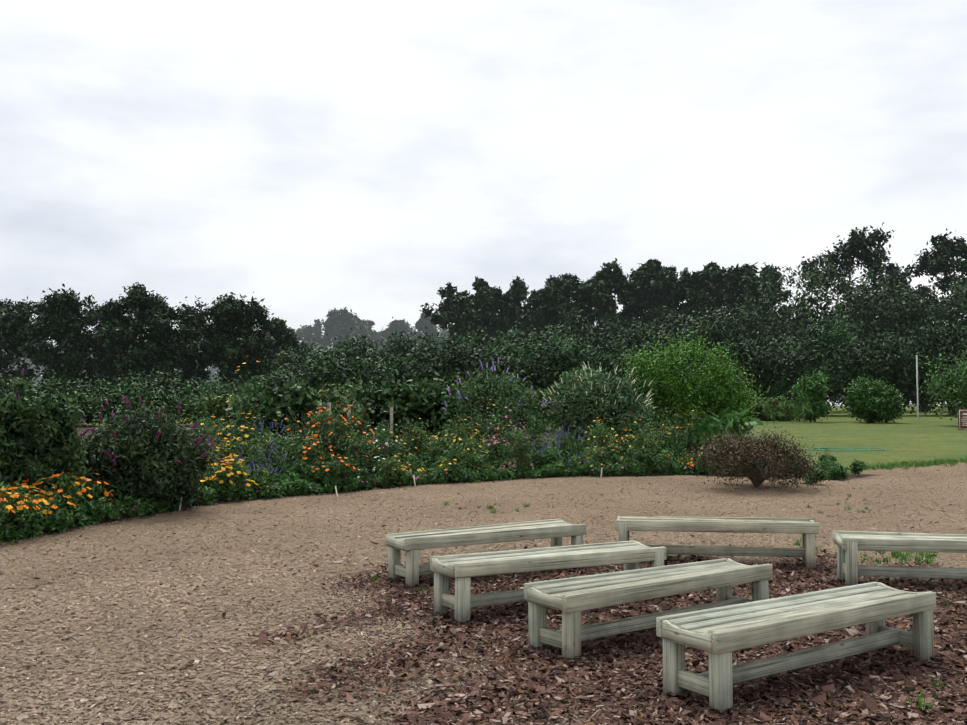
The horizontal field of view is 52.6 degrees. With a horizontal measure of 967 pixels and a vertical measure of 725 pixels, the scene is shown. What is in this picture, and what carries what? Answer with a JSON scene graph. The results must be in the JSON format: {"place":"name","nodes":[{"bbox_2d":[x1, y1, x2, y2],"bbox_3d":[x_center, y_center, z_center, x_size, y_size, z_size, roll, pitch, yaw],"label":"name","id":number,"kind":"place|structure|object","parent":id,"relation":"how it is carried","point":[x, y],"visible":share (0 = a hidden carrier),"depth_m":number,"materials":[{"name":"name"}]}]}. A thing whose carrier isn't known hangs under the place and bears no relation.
{"place":"outdoors","nodes":[
{"label":"outdoors","id":0,"kind":"place"},
{"bbox_2d":[0,222,966,430],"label":"tree","id":1,"kind":"object","parent":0,"point":[808,344],"depth_m":83.83,"materials":[{"name":"green plant"}]},
{"bbox_2d":[0,405,966,724],"bbox_3d":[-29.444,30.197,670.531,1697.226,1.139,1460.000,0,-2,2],"label":"ground","id":2,"kind":"structure","parent":0,"point":[904,437],"depth_m":12.92,"materials":[{"name":"brown gravel"}]},
{"bbox_2d":[277,403,392,440],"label":"fence posts","id":3,"kind":"object","parent":2,"relation":"on","point":[391,416],"visible":0.21,"depth_m":28.57,"materials":[{"name":"grey wood"}]},
{"bbox_2d":[179,467,602,509],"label":"plant labels","id":4,"kind":"object","parent":2,"relation":"on","point":[414,484],"visible":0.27,"depth_m":17.28,"materials":[{"name":"paint"}]},
{"bbox_2d":[0,320,869,544],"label":"bed","id":5,"kind":"object","parent":2,"relation":"on","point":[42,432],"depth_m":19.27,"materials":[{"name":"green plant"}]},
{"bbox_2d":[0,463,966,724],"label":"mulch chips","id":6,"kind":"object","parent":2,"relation":"on","point":[824,691],"visible":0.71,"depth_m":6.28,"materials":[{"name":"brown wood"}]},
{"bbox_2d":[385,519,585,585],"bbox_3d":[0.053,1.801,9.310,2.004,0.465,0.451,1,-2,-32],"label":"bench","id":7,"kind":"object","parent":6,"relation":"on","point":[555,531],"visible":0.77,"depth_m":9.04,"materials":[{"name":"grey wood"}]},
{"bbox_2d":[524,558,772,662],"bbox_3d":[1.196,1.691,6.799,2.002,0.462,0.447,2,-3,-36],"label":"bench","id":8,"kind":"object","parent":6,"relation":"on","point":[571,598],"visible":0.88,"depth_m":6.54,"materials":[{"name":"grey wood"}]},
{"bbox_2d":[656,582,935,714],"bbox_3d":[1.906,1.651,5.778,2.002,0.459,0.451,1,-3,-34],"label":"bench","id":9,"kind":"object","parent":6,"relation":"on","point":[719,635],"visible":0.92,"depth_m":5.59,"materials":[{"name":"grey wood"}]},
{"bbox_2d":[430,540,665,624],"bbox_3d":[0.561,1.740,7.855,2.002,0.461,0.461,2,-3,-30],"label":"bench","id":10,"kind":"object","parent":2,"relation":"on","point":[462,569],"visible":0.85,"depth_m":7.59,"materials":[{"name":"grey wood"}]},
{"bbox_2d":[367,456,966,710],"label":"weed tufts","id":11,"kind":"object","parent":2,"relation":"on","point":[922,463],"visible":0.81,"depth_m":11.26,"materials":[{"name":"green plant"}]},
{"bbox_2d":[615,516,818,569],"bbox_3d":[2.370,1.834,10.036,2.002,0.464,0.445,-1,-2,12],"label":"bench","id":12,"kind":"object","parent":2,"relation":"on","point":[807,529],"visible":0.85,"depth_m":9.93,"materials":[{"name":"grey wood"}]},
{"bbox_2d":[807,448,885,450],"bbox_3d":[10.261,2.456,27.667,2.197,0.064,1.307,0,-2,2],"label":"hose","id":13,"kind":"object","parent":2,"relation":"on","point":[820,449],"visible":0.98,"depth_m":27.57,"materials":[{"name":"paint"}]},
{"bbox_2d":[762,350,966,423],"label":"bushes","id":14,"kind":"object","parent":2,"relation":"on","point":[877,402],"visible":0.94,"depth_m":48.38,"materials":[{"name":"green plant"}]},
{"bbox_2d":[833,530,966,585],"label":"bench","id":15,"kind":"object","parent":2,"relation":"on","point":[850,545],"visible":1,"depth_m":8.66,"materials":[{"name":"grey wood"}]},
{"bbox_2d":[916,355,918,419],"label":"pole","id":16,"kind":"object","parent":2,"relation":"on","point":[917,386],"visible":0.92,"depth_m":54.46,"materials":[{"name":"metal"}]},
{"bbox_2d":[958,409,966,429],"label":"sign board","id":17,"kind":"object","parent":2,"relation":"on","point":[962,419],"visible":1,"depth_m":26.76,"materials":[{"name":"brown wood"}]},
{"bbox_2d":[0,0,966,404],"label":"sky","id":18,"kind":"structure","parent":0,"point":[311,158],"materials":[{"name":"white"}]}
]}

